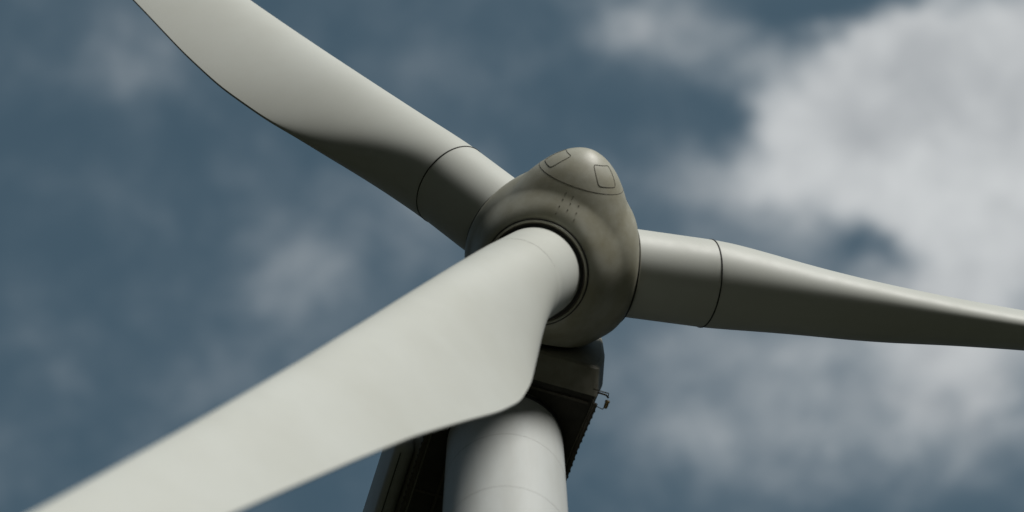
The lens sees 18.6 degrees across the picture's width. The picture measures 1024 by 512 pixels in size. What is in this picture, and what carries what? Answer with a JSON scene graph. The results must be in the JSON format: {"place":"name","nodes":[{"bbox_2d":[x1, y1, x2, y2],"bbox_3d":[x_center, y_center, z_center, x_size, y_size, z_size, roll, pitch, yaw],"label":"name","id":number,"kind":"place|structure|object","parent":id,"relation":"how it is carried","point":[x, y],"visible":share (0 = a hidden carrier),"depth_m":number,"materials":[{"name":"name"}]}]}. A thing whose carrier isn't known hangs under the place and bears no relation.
{"place":"outdoors","nodes":[
{"label":"outdoors","id":0,"kind":"place"},
{"bbox_2d":[466,201,486,239],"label":"blade seal","id":1,"kind":"object","parent":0,"point":[474,218],"visible":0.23,"depth_m":72.91,"materials":[{"name":"black rubber"}]},
{"bbox_2d":[0,0,1023,511],"label":"sky","id":2,"kind":"structure","parent":0,"point":[169,250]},
{"bbox_2d":[493,220,586,323],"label":"blade collar","id":3,"kind":"object","parent":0,"point":[577,245],"visible":0.52,"depth_m":70.98,"materials":[{"name":"grey metal"}]},
{"bbox_2d":[498,222,584,321],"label":"blade bearing ring","id":4,"kind":"object","parent":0,"point":[575,246],"visible":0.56,"depth_m":71.00,"materials":[{"name":"black metal"}]},
{"bbox_3d":[0.028,30.729,11.730,6.800,0.300,6.800,0,-66,0],"label":"foundation","id":5,"kind":"object","parent":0,"visible":0},
{"bbox_2d":[443,393,567,511],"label":"tower","id":6,"kind":"structure","parent":5,"relation":"on","point":[505,459],"depth_m":68.82,"materials":[{"name":"metal"}]},
{"bbox_2d":[394,338,604,511],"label":"nacelle body","id":7,"kind":"object","parent":6,"relation":"on","point":[577,372],"visible":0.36,"depth_m":72.02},
{"bbox_2d":[363,438,413,511],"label":"nacelle side pod","id":8,"kind":"object","parent":7,"relation":"attached to","point":[382,478],"visible":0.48,"depth_m":72.92,"materials":[{"name":"black metal"}]},
{"bbox_2d":[381,453,400,511],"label":"side pod seam","id":9,"kind":"object","parent":7,"relation":"attached to","point":[391,482],"visible":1,"depth_m":72.78,"materials":[{"name":"rubber"}]},
{"bbox_2d":[399,385,597,511],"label":"nacelle flange","id":10,"kind":"object","parent":7,"relation":"attached to","point":[567,469],"visible":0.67,"depth_m":72.18,"materials":[{"name":"metal"}]},
{"bbox_2d":[399,412,594,510],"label":"nacelle flange bolts","id":11,"kind":"object","parent":10,"relation":"attached to","point":[421,443],"visible":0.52,"depth_m":72.25,"materials":[{"name":"black metal"}]},
{"bbox_2d":[540,344,576,349],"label":"bearing neck","id":12,"kind":"object","parent":7,"relation":"on","point":[554,347],"visible":0.16,"depth_m":72.31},
{"bbox_2d":[465,147,638,347],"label":"spinner","id":13,"kind":"object","parent":12,"relation":"attached to","point":[602,229],"visible":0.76,"depth_m":71.51,"materials":[{"name":"paint"}]},
{"bbox_2d":[32,227,579,511],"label":"blade","id":14,"kind":"object","parent":13,"relation":"attached to","point":[458,342],"visible":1,"depth_m":56.92,"materials":[{"name":"paint"}]},
{"bbox_2d":[133,0,513,249],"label":"blade","id":15,"kind":"object","parent":13,"relation":"attached to","point":[260,61],"visible":0.92,"depth_m":76.70,"materials":[{"name":"paint"}]},
{"bbox_2d":[416,146,480,220],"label":"blade root joint","id":16,"kind":"object","parent":15,"relation":"attached to","point":[430,167],"visible":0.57,"depth_m":74.45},
{"bbox_2d":[490,218,588,324],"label":"blade seal","id":17,"kind":"object","parent":13,"relation":"attached to","point":[574,248],"visible":0.6,"depth_m":70.96,"materials":[{"name":"black rubber"}]},
{"bbox_2d":[539,149,622,194],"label":"spinner panel seams","id":18,"kind":"object","parent":13,"relation":"attached to","point":[595,174],"visible":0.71,"depth_m":71.65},
{"bbox_2d":[620,232,640,322],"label":"blade seal","id":19,"kind":"object","parent":13,"relation":"attached to","point":[637,279],"visible":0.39,"depth_m":72.23,"materials":[{"name":"black rubber"}]},
{"bbox_2d":[626,229,1023,350],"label":"blade","id":20,"kind":"object","parent":13,"relation":"attached to","point":[679,282],"visible":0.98,"depth_m":73.68,"materials":[{"name":"paint"}]},
{"bbox_2d":[698,239,722,327],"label":"blade root joint","id":21,"kind":"object","parent":20,"relation":"attached to","point":[720,285],"visible":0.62,"depth_m":73.07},
{"bbox_2d":[591,388,608,409],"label":"lamp bracket","id":22,"kind":"object","parent":7,"relation":"attached to","point":[606,395],"visible":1,"depth_m":71.89,"materials":[{"name":"metal"}]},
{"bbox_2d":[604,400,609,408],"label":"side lamp","id":23,"kind":"object","parent":22,"relation":"attached to","point":[607,402],"visible":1,"depth_m":71.98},
{"bbox_2d":[444,434,565,511],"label":"tower weld lines","id":24,"kind":"object","parent":6,"relation":"attached to","point":[497,486],"visible":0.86,"depth_m":69.61,"materials":[{"name":"grey metal"}]},
{"bbox_2d":[445,393,564,451],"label":"yaw bearing","id":25,"kind":"object","parent":6,"relation":"attached to","point":[540,402],"visible":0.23,"depth_m":71.75,"materials":[{"name":"metal"}]}
]}

